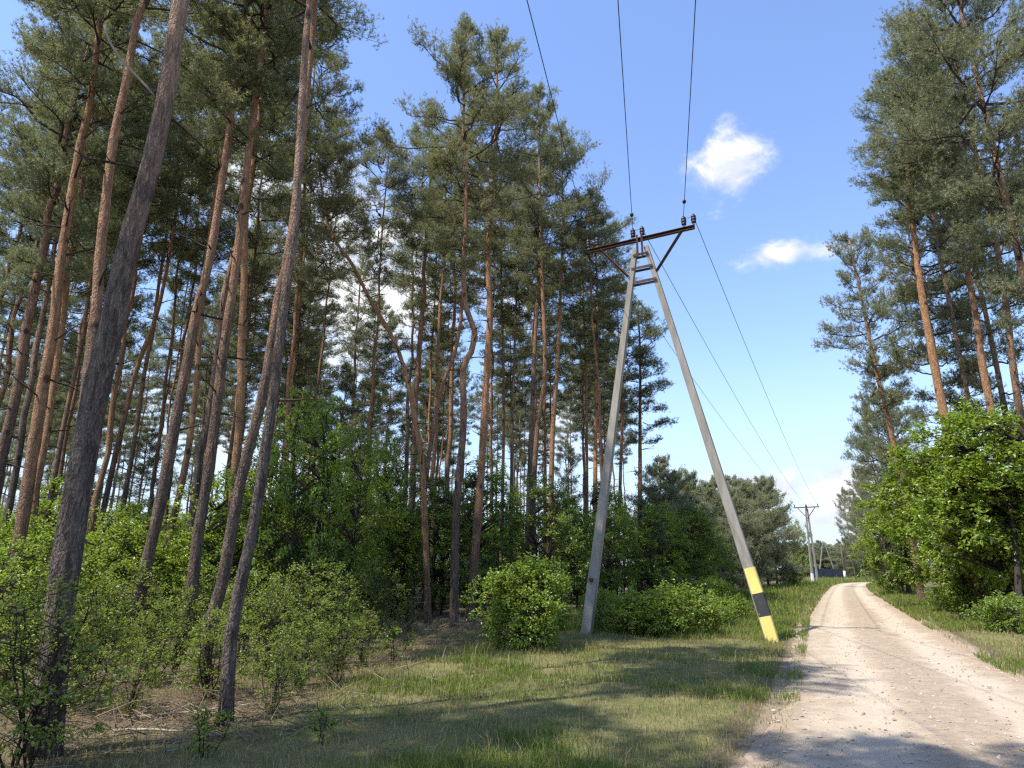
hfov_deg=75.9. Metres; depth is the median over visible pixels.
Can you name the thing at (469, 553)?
leafy sapling
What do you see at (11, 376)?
pine tree
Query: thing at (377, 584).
shrub
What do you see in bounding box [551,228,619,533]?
pine tree
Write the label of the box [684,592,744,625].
shrub
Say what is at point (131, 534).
shrub
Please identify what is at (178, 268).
pine tree
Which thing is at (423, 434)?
pine tree
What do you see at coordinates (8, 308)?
pine tree
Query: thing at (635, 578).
leafy sapling
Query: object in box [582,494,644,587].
leafy sapling
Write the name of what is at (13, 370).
pine tree
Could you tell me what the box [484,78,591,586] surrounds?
pine tree
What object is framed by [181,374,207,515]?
pine tree
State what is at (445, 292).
pine tree
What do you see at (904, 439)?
pine tree
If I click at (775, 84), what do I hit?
sky
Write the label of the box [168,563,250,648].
shrub
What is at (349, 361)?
pine tree
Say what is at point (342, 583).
shrub
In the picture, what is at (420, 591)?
leafy sapling
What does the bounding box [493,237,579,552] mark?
pine tree
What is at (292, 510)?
leafy sapling
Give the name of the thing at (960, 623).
grass
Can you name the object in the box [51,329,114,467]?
pine tree
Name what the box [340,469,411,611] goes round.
leafy sapling
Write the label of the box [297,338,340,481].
pine tree
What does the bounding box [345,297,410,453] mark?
pine tree
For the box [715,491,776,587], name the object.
pine tree
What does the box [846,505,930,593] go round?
leafy tree
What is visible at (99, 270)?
pine tree
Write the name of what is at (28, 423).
pine tree
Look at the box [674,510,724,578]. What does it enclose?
leafy sapling
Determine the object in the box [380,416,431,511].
pine tree
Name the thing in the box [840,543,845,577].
wooden post
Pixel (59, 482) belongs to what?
leafy sapling
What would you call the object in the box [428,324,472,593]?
pine tree
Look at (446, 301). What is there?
pine tree
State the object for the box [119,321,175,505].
pine tree
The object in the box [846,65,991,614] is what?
pine tree
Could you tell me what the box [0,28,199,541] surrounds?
pine tree
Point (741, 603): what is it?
shrub
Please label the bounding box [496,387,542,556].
pine tree
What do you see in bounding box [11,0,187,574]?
pine tree
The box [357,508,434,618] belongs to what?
leafy sapling
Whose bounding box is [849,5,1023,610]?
pine tree
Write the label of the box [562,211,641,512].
pine tree
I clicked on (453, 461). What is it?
pine tree
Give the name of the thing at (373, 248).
pine tree
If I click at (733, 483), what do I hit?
pine tree
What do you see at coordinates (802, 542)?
leafy tree
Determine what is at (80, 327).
pine tree
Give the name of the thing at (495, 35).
pine tree
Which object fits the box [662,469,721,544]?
pine tree
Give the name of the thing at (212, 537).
shrub
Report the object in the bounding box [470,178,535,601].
pine tree
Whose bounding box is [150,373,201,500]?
pine tree
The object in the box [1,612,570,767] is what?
twig litter
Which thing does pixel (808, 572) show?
pine tree
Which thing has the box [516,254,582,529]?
pine tree
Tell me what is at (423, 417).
pine tree
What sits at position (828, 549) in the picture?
pine tree
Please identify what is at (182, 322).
pine tree
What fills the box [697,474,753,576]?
pine tree
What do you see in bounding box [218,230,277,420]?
pine tree
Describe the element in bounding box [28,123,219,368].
pine tree
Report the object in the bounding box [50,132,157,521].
pine tree
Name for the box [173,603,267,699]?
shrub
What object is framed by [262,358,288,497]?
pine tree
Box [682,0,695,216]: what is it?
wire
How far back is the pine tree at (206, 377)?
47.46 m
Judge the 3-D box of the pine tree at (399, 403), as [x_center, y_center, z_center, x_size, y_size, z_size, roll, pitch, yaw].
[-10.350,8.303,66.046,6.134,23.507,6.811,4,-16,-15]
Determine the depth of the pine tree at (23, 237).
27.69 m
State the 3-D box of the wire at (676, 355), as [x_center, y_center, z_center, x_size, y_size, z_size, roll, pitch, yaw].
[21.185,6.619,56.253,0.017,1.494,84.212,-8,-18,25]
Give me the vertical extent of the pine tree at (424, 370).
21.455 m
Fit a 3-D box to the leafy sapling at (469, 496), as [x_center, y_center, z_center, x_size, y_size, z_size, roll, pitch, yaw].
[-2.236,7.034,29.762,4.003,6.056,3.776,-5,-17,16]
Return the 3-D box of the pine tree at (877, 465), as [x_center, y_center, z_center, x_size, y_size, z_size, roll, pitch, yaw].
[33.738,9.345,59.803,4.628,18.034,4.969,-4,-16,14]
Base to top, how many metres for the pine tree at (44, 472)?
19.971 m
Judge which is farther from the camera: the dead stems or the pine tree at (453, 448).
the pine tree at (453, 448)
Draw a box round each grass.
[508,576,932,618]
[866,580,1023,677]
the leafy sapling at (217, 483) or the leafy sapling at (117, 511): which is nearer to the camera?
the leafy sapling at (217, 483)
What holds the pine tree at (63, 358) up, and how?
on the ground at (759, 730)
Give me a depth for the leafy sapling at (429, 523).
38.28 m
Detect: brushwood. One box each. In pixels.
[0,662,419,761]
[303,604,574,637]
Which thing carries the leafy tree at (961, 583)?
on the ground at (759, 730)
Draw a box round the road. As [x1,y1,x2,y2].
[742,582,1023,767]
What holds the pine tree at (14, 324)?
on the ground at (759, 730)
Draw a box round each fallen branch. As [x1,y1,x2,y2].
[113,715,197,731]
[131,701,262,718]
[159,733,211,751]
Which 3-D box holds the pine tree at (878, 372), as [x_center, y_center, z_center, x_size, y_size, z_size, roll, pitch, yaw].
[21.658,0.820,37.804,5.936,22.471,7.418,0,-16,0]
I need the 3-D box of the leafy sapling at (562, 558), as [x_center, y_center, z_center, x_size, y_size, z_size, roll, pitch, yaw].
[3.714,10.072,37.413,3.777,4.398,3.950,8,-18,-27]
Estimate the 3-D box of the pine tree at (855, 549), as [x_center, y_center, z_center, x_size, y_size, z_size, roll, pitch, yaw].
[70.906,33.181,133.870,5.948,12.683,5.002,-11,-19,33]
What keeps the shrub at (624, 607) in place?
on the ground at (759, 730)
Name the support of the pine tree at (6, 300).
on the ground at (759, 730)
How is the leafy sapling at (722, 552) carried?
on the ground at (759, 730)
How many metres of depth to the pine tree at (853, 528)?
114.88 m
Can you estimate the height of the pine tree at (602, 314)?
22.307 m
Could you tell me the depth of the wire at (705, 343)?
26.76 m
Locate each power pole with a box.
[580,214,779,641]
[793,504,818,581]
[819,541,833,568]
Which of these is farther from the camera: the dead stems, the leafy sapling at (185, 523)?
the leafy sapling at (185, 523)
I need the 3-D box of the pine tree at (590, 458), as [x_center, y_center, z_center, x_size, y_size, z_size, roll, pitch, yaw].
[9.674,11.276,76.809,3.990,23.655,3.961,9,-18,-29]
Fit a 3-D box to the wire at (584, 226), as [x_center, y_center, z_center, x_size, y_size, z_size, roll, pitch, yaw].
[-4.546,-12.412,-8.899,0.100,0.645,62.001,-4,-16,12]
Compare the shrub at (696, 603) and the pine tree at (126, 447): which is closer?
the shrub at (696, 603)
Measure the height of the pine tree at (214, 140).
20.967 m
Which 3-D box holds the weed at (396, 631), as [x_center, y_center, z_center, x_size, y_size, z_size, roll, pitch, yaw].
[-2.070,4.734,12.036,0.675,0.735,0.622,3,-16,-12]
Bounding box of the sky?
[0,0,1023,571]
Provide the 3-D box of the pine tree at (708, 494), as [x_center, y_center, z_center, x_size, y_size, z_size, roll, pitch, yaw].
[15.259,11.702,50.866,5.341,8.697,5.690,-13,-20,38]
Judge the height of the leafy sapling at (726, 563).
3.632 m
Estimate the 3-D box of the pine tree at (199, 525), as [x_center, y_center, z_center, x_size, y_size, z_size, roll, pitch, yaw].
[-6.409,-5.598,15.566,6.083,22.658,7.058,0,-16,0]
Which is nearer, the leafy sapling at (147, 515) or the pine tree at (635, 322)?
the leafy sapling at (147, 515)
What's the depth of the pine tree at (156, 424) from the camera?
75.06 m
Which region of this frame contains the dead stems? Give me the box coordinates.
[0,639,504,749]
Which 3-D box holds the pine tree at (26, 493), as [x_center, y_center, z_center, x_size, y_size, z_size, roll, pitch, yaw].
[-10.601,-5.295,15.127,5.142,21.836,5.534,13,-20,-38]
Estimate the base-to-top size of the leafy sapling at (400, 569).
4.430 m
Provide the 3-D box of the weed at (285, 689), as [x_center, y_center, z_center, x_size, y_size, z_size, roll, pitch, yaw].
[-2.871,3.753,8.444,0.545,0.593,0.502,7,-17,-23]
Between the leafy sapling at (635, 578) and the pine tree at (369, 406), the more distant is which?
the pine tree at (369, 406)
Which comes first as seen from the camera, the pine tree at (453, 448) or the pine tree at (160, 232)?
the pine tree at (160, 232)
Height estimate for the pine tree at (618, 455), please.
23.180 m
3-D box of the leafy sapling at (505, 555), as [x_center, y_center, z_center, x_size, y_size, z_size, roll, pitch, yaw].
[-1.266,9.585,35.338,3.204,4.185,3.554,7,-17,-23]
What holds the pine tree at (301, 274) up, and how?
on the ground at (759, 730)
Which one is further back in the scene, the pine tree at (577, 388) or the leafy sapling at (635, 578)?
the pine tree at (577, 388)
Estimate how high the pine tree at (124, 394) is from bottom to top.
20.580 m
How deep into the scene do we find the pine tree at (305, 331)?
38.84 m
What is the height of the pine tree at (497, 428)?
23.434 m
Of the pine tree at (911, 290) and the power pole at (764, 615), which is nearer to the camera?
the power pole at (764, 615)
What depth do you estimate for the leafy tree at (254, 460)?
18.44 m
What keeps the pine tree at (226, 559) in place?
on the ground at (759, 730)
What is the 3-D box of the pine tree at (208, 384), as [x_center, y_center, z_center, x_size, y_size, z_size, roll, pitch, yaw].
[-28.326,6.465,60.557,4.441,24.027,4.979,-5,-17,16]
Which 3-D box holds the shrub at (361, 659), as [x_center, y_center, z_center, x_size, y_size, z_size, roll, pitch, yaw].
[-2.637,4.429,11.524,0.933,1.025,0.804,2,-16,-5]
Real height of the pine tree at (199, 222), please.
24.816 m
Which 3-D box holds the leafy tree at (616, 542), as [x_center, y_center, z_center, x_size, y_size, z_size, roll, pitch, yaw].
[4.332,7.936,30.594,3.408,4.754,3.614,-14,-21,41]
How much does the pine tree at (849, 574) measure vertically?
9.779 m
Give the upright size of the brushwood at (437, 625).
0.703 m
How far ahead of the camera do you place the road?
8.33 m
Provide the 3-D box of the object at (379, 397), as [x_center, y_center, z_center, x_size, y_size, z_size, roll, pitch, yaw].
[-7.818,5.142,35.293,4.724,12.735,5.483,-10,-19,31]
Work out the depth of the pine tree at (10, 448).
68.44 m
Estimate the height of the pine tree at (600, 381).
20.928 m
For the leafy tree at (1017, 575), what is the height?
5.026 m
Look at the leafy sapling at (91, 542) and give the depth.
20.19 m
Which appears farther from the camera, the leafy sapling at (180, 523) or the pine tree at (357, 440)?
the pine tree at (357, 440)
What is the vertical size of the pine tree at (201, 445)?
24.387 m
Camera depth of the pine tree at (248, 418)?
65.61 m
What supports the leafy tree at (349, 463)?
on the ground at (759, 730)
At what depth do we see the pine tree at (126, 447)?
75.79 m
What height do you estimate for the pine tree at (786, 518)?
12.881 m
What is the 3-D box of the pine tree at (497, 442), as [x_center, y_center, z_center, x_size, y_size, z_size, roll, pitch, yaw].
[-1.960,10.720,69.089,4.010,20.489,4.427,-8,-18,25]
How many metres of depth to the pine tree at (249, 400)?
52.13 m
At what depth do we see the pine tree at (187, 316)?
34.35 m
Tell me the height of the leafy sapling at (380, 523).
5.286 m
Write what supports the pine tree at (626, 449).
on the ground at (759, 730)
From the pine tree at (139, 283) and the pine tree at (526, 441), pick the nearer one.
the pine tree at (139, 283)
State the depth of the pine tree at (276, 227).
41.10 m
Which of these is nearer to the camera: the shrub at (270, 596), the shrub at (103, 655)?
the shrub at (103, 655)
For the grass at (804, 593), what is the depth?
42.17 m
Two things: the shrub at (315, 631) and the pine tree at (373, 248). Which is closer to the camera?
the shrub at (315, 631)
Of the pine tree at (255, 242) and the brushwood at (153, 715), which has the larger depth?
the pine tree at (255, 242)
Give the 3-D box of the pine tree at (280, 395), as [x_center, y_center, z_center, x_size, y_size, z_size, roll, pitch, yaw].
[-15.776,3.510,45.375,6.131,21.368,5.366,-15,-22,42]
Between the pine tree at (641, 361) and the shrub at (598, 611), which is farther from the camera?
the pine tree at (641, 361)
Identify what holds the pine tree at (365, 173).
on the ground at (759, 730)
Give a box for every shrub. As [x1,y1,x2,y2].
[0,507,110,651]
[0,520,127,646]
[0,531,90,706]
[0,568,136,767]
[32,514,178,638]
[66,599,143,714]
[70,573,155,681]
[77,558,183,662]
[78,516,203,635]
[93,636,172,718]
[112,596,197,685]
[116,530,218,635]
[134,581,222,674]
[162,518,298,633]
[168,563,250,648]
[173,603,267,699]
[202,507,342,633]
[204,564,300,663]
[215,569,304,678]
[236,628,307,713]
[247,558,347,661]
[261,607,335,691]
[278,527,376,631]
[295,557,368,653]
[305,599,377,682]
[338,607,388,664]
[342,554,410,637]
[395,595,424,631]
[458,545,574,650]
[574,587,631,629]
[600,583,684,636]
[625,575,727,636]
[684,572,745,604]
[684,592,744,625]
[716,589,752,616]
[777,561,805,584]
[915,582,971,612]
[959,589,1023,633]
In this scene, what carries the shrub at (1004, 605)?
on the ground at (759, 730)
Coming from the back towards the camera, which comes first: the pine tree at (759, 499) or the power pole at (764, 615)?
the pine tree at (759, 499)
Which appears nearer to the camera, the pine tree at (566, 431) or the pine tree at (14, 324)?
the pine tree at (14, 324)
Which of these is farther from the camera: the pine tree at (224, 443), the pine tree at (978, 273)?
the pine tree at (224, 443)
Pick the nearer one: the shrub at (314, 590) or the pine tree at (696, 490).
the shrub at (314, 590)
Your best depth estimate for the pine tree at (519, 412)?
61.94 m
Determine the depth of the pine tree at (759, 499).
63.53 m
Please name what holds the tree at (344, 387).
on the ground at (759, 730)
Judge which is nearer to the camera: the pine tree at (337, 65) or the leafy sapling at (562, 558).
the pine tree at (337, 65)
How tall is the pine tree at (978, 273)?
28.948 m
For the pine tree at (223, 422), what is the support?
on the ground at (759, 730)
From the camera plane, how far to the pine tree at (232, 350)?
42.66 m
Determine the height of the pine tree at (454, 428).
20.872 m
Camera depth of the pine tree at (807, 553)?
175.58 m
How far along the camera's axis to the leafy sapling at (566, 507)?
34.94 m
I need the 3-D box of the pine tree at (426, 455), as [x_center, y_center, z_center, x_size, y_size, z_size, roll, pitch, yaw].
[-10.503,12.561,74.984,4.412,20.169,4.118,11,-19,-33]
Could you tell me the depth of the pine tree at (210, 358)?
49.46 m
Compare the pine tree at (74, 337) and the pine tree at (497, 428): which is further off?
the pine tree at (497, 428)
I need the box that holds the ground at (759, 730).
[0,572,1023,767]
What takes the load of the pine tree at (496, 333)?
on the ground at (759, 730)
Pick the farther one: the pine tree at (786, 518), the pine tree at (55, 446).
the pine tree at (786, 518)
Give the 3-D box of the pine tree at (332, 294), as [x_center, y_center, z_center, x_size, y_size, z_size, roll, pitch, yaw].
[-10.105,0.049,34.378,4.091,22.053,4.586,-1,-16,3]
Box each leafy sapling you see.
[0,495,116,615]
[8,471,123,562]
[37,531,128,613]
[87,498,184,576]
[104,501,167,556]
[145,508,188,587]
[149,467,307,631]
[160,516,186,581]
[203,497,268,580]
[219,476,338,589]
[278,465,408,620]
[331,512,408,613]
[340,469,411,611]
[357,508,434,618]
[368,517,429,607]
[393,475,480,615]
[400,492,461,588]
[415,497,465,594]
[429,474,509,607]
[431,448,532,614]
[437,509,498,598]
[480,528,521,600]
[482,498,524,593]
[484,519,523,568]
[496,472,588,602]
[514,484,580,598]
[538,515,604,603]
[540,496,590,594]
[543,532,585,599]
[568,479,649,598]
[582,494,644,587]
[602,515,647,593]
[628,507,684,587]
[653,515,697,591]
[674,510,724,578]
[676,504,718,589]
[700,526,734,585]
[715,545,739,589]
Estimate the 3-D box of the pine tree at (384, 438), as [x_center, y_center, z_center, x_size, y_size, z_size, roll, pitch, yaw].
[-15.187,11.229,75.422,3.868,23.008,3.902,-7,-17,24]
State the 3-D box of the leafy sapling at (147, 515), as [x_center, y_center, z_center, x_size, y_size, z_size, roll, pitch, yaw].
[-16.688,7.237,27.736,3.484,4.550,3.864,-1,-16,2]
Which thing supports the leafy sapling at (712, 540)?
on the ground at (759, 730)
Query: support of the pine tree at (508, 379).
on the ground at (759, 730)
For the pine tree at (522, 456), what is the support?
on the ground at (759, 730)
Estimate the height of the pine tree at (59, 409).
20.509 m
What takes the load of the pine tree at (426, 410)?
on the ground at (759, 730)
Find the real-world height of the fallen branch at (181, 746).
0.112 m
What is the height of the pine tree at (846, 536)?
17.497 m
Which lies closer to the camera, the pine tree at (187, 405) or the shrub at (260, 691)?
the shrub at (260, 691)
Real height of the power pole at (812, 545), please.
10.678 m
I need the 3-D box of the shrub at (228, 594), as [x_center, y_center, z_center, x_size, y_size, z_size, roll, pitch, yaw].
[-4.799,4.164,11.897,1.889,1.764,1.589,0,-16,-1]
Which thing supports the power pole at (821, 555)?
on the ground at (759, 730)
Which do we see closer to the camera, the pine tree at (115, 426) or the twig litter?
the twig litter
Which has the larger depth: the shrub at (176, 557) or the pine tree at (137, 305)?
the pine tree at (137, 305)
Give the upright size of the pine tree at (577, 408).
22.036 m
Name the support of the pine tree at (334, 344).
on the ground at (759, 730)
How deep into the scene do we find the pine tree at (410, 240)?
34.13 m
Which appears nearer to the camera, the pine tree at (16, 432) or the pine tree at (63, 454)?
the pine tree at (63, 454)
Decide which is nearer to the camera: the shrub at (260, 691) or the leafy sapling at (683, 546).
the shrub at (260, 691)
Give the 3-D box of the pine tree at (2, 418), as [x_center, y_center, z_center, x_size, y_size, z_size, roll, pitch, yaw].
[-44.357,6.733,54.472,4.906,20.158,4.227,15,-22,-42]
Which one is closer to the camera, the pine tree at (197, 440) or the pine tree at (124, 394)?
the pine tree at (124, 394)
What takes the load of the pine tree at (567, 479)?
on the ground at (759, 730)
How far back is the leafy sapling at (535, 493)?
26.01 m
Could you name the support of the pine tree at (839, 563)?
on the ground at (759, 730)
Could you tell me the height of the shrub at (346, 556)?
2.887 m
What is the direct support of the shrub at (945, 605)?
on the ground at (759, 730)
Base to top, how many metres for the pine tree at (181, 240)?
25.016 m
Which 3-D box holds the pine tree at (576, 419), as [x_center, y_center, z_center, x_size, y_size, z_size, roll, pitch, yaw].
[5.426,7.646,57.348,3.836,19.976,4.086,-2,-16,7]
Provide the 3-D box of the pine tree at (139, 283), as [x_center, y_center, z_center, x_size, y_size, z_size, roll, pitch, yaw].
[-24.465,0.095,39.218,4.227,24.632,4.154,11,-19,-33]
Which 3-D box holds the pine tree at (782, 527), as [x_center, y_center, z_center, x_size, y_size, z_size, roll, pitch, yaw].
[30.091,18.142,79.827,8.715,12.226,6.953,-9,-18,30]
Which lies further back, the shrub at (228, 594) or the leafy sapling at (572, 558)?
the leafy sapling at (572, 558)
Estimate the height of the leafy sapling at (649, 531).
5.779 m
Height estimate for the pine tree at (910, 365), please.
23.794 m
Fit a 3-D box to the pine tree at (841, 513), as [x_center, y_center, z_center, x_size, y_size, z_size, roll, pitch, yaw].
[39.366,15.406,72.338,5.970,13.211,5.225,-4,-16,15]
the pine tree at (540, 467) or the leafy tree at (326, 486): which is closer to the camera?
the leafy tree at (326, 486)
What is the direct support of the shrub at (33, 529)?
on the ground at (759, 730)
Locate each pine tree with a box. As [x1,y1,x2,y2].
[0,0,193,654]
[0,0,195,498]
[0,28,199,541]
[0,45,138,550]
[0,73,124,407]
[0,85,99,310]
[0,231,51,376]
[0,266,27,347]
[0,342,37,418]
[0,352,18,434]
[0,386,73,518]
[0,395,27,505]
[0,395,31,506]
[2,313,44,502]
[8,379,36,482]
[10,361,40,433]
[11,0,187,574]
[18,370,65,451]
[22,0,212,760]
[27,203,136,425]
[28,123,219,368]
[28,412,60,477]
[29,245,103,417]
[33,0,193,686]
[37,50,160,554]
[40,329,83,435]
[43,195,147,518]
[47,374,75,484]
[47,401,130,511]
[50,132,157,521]
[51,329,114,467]
[54,367,82,508]
[83,225,156,392]
[85,25,204,539]
[95,46,231,531]
[97,324,144,513]
[97,389,132,504]
[104,427,178,520]
[107,351,154,510]
[111,391,148,505]
[112,385,159,520]
[115,88,232,545]
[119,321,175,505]
[121,0,342,660]
[126,412,165,513]
[132,299,212,512]
[148,156,235,527]
[149,0,300,630]
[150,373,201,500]
[151,227,224,476]
[159,358,204,503]
[160,152,263,540]
[169,433,215,523]
[172,0,387,659]
[175,13,317,621]
[179,414,228,482]
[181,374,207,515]
[184,0,367,633]
[184,283,256,500]
[185,384,232,487]
[190,318,233,403]
[194,0,320,693]
[199,381,236,524]
[200,339,236,455]
[202,253,287,500]
[205,106,321,521]
[213,210,294,469]
[217,0,312,725]
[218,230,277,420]
[220,399,250,453]
[221,201,292,478]
[221,386,254,443]
[227,326,262,405]
[238,5,381,549]
[250,304,322,499]
[252,241,350,477]
[255,99,374,550]
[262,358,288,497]
[263,135,440,623]
[264,381,297,459]
[269,265,340,466]
[275,392,332,504]
[281,325,332,459]
[287,298,331,509]
[295,206,363,559]
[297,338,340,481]
[308,310,353,463]
[327,250,388,449]
[333,328,375,487]
[340,406,366,463]
[343,121,416,548]
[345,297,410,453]
[355,373,387,436]
[363,309,414,473]
[364,11,542,629]
[372,390,398,493]
[376,191,477,601]
[377,205,453,602]
[379,119,459,607]
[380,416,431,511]
[388,356,431,509]
[398,148,485,610]
[407,105,510,616]
[407,302,460,489]
[409,363,455,590]
[409,403,431,452]
[410,419,436,500]
[413,322,459,491]
[416,431,486,506]
[417,192,485,603]
[418,354,456,558]
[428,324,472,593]
[432,394,459,452]
[436,18,564,621]
[438,416,459,489]
[443,367,480,499]
[457,239,523,596]
[467,360,509,521]
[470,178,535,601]
[476,323,552,513]
[483,183,556,601]
[483,310,540,525]
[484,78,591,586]
[486,392,509,511]
[488,379,509,489]
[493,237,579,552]
[493,367,530,511]
[495,141,580,603]
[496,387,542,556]
[496,389,543,553]
[497,397,528,485]
[504,447,543,580]
[514,118,611,560]
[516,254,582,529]
[522,350,563,470]
[524,310,586,427]
[528,396,562,558]
[537,410,562,474]
[539,307,615,506]
[547,438,582,515]
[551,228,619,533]
[555,387,580,495]
[557,362,588,501]
[561,322,603,546]
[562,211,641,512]
[563,362,602,476]
[566,187,638,590]
[574,311,625,461]
[574,394,608,585]
[579,402,606,505]
[580,273,656,594]
[587,349,628,546]
[589,347,629,591]
[597,412,632,577]
[599,300,678,598]
[607,382,637,561]
[621,453,692,580]
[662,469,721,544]
[666,469,733,591]
[694,479,744,585]
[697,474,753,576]
[701,474,779,587]
[709,482,765,589]
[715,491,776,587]
[724,482,789,582]
[729,476,776,573]
[741,475,807,586]
[750,487,798,583]
[756,475,809,583]
[798,547,816,576]
[801,545,822,574]
[811,223,934,599]
[812,540,837,568]
[820,544,834,568]
[822,548,844,571]
[825,537,863,577]
[830,544,858,576]
[832,487,859,578]
[837,466,879,583]
[840,349,924,592]
[840,468,874,581]
[841,394,903,575]
[844,523,861,576]
[844,556,868,577]
[845,497,866,579]
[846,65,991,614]
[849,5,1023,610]
[854,0,1023,378]
[855,395,904,587]
[855,556,877,576]
[856,0,1023,428]
[861,153,1023,497]
[868,113,1023,590]
[869,391,940,520]
[884,72,1023,468]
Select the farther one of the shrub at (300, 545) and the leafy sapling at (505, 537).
the leafy sapling at (505, 537)
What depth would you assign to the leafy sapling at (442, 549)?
24.61 m
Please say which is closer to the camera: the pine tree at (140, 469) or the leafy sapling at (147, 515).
the leafy sapling at (147, 515)
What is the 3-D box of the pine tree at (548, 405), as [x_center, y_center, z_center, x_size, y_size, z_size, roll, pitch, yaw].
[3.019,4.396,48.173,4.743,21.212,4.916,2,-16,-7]
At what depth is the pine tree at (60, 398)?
34.39 m
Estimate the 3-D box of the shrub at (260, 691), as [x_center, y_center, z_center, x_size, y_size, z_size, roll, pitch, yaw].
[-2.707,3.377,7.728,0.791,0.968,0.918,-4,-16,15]
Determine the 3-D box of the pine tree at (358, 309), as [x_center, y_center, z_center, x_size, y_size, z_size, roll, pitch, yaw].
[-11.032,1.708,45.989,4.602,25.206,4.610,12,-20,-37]
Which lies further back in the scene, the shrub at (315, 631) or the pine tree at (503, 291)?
the pine tree at (503, 291)
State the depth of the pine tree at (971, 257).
24.94 m
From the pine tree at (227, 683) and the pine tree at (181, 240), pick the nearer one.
the pine tree at (227, 683)
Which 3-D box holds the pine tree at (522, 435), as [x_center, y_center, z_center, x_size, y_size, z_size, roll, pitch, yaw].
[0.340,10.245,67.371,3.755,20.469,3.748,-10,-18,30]
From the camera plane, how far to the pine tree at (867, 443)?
48.81 m
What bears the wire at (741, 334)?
attached to the power pole at (764, 615)
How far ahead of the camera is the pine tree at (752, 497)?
70.87 m
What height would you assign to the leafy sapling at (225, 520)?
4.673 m
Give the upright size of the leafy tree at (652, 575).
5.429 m
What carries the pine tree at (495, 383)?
on the ground at (759, 730)
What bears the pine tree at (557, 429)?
on the ground at (759, 730)
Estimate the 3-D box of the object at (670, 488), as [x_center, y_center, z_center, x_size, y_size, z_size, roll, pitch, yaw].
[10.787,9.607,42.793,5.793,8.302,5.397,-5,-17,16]
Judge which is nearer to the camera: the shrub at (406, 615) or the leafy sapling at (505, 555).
the shrub at (406, 615)
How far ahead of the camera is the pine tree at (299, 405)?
38.57 m
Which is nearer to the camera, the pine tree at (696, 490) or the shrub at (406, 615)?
the shrub at (406, 615)
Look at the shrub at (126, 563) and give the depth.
16.07 m
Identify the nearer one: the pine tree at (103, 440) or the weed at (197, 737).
the weed at (197, 737)
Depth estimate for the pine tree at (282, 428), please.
71.00 m
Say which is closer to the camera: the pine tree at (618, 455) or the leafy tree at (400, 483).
the leafy tree at (400, 483)
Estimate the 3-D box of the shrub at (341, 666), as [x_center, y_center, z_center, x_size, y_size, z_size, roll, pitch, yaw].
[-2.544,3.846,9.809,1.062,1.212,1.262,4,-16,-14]
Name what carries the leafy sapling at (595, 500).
on the ground at (759, 730)
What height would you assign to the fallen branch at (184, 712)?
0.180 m
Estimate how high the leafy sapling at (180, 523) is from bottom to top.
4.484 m
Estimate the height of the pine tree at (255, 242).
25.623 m
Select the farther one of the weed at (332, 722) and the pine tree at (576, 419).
the pine tree at (576, 419)
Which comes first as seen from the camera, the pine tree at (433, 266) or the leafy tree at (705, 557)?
the pine tree at (433, 266)
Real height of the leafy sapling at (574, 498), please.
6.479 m
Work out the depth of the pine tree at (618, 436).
57.42 m
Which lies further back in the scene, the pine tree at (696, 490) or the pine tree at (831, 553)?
the pine tree at (831, 553)
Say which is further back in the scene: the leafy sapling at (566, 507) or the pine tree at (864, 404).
the pine tree at (864, 404)
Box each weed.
[187,702,238,758]
[265,652,310,696]
[304,706,340,744]
[380,621,417,661]
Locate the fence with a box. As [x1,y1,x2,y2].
[813,568,842,577]
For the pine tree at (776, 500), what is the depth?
67.16 m
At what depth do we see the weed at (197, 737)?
5.98 m
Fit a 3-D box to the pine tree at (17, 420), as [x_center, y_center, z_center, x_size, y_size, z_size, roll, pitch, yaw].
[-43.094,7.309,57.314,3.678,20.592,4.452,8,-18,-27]
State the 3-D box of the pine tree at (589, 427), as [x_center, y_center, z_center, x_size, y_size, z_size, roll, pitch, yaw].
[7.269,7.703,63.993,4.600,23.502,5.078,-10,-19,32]
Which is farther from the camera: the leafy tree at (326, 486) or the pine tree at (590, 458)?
the pine tree at (590, 458)
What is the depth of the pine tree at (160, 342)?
48.63 m
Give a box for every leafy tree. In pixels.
[208,428,316,632]
[227,379,356,636]
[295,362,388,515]
[303,417,404,621]
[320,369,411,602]
[350,428,435,615]
[539,506,611,608]
[571,501,644,600]
[608,500,702,595]
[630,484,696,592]
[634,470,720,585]
[647,541,706,598]
[657,506,729,588]
[782,518,814,578]
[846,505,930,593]
[852,442,984,604]
[873,392,1023,619]
[907,517,1001,610]
[966,467,1023,614]
[978,426,1023,576]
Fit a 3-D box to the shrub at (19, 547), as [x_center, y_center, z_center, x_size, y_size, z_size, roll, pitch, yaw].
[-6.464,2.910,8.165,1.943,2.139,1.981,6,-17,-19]
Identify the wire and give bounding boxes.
[527,0,587,238]
[599,243,788,500]
[617,0,633,228]
[645,234,798,496]
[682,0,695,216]
[696,223,816,502]
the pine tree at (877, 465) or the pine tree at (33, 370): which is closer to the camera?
the pine tree at (33, 370)
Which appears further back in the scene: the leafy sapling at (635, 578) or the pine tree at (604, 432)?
the pine tree at (604, 432)
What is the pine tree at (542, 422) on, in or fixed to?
on the ground at (759, 730)
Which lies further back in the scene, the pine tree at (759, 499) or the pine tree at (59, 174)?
the pine tree at (759, 499)
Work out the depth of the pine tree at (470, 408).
61.30 m
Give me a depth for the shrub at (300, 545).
17.62 m

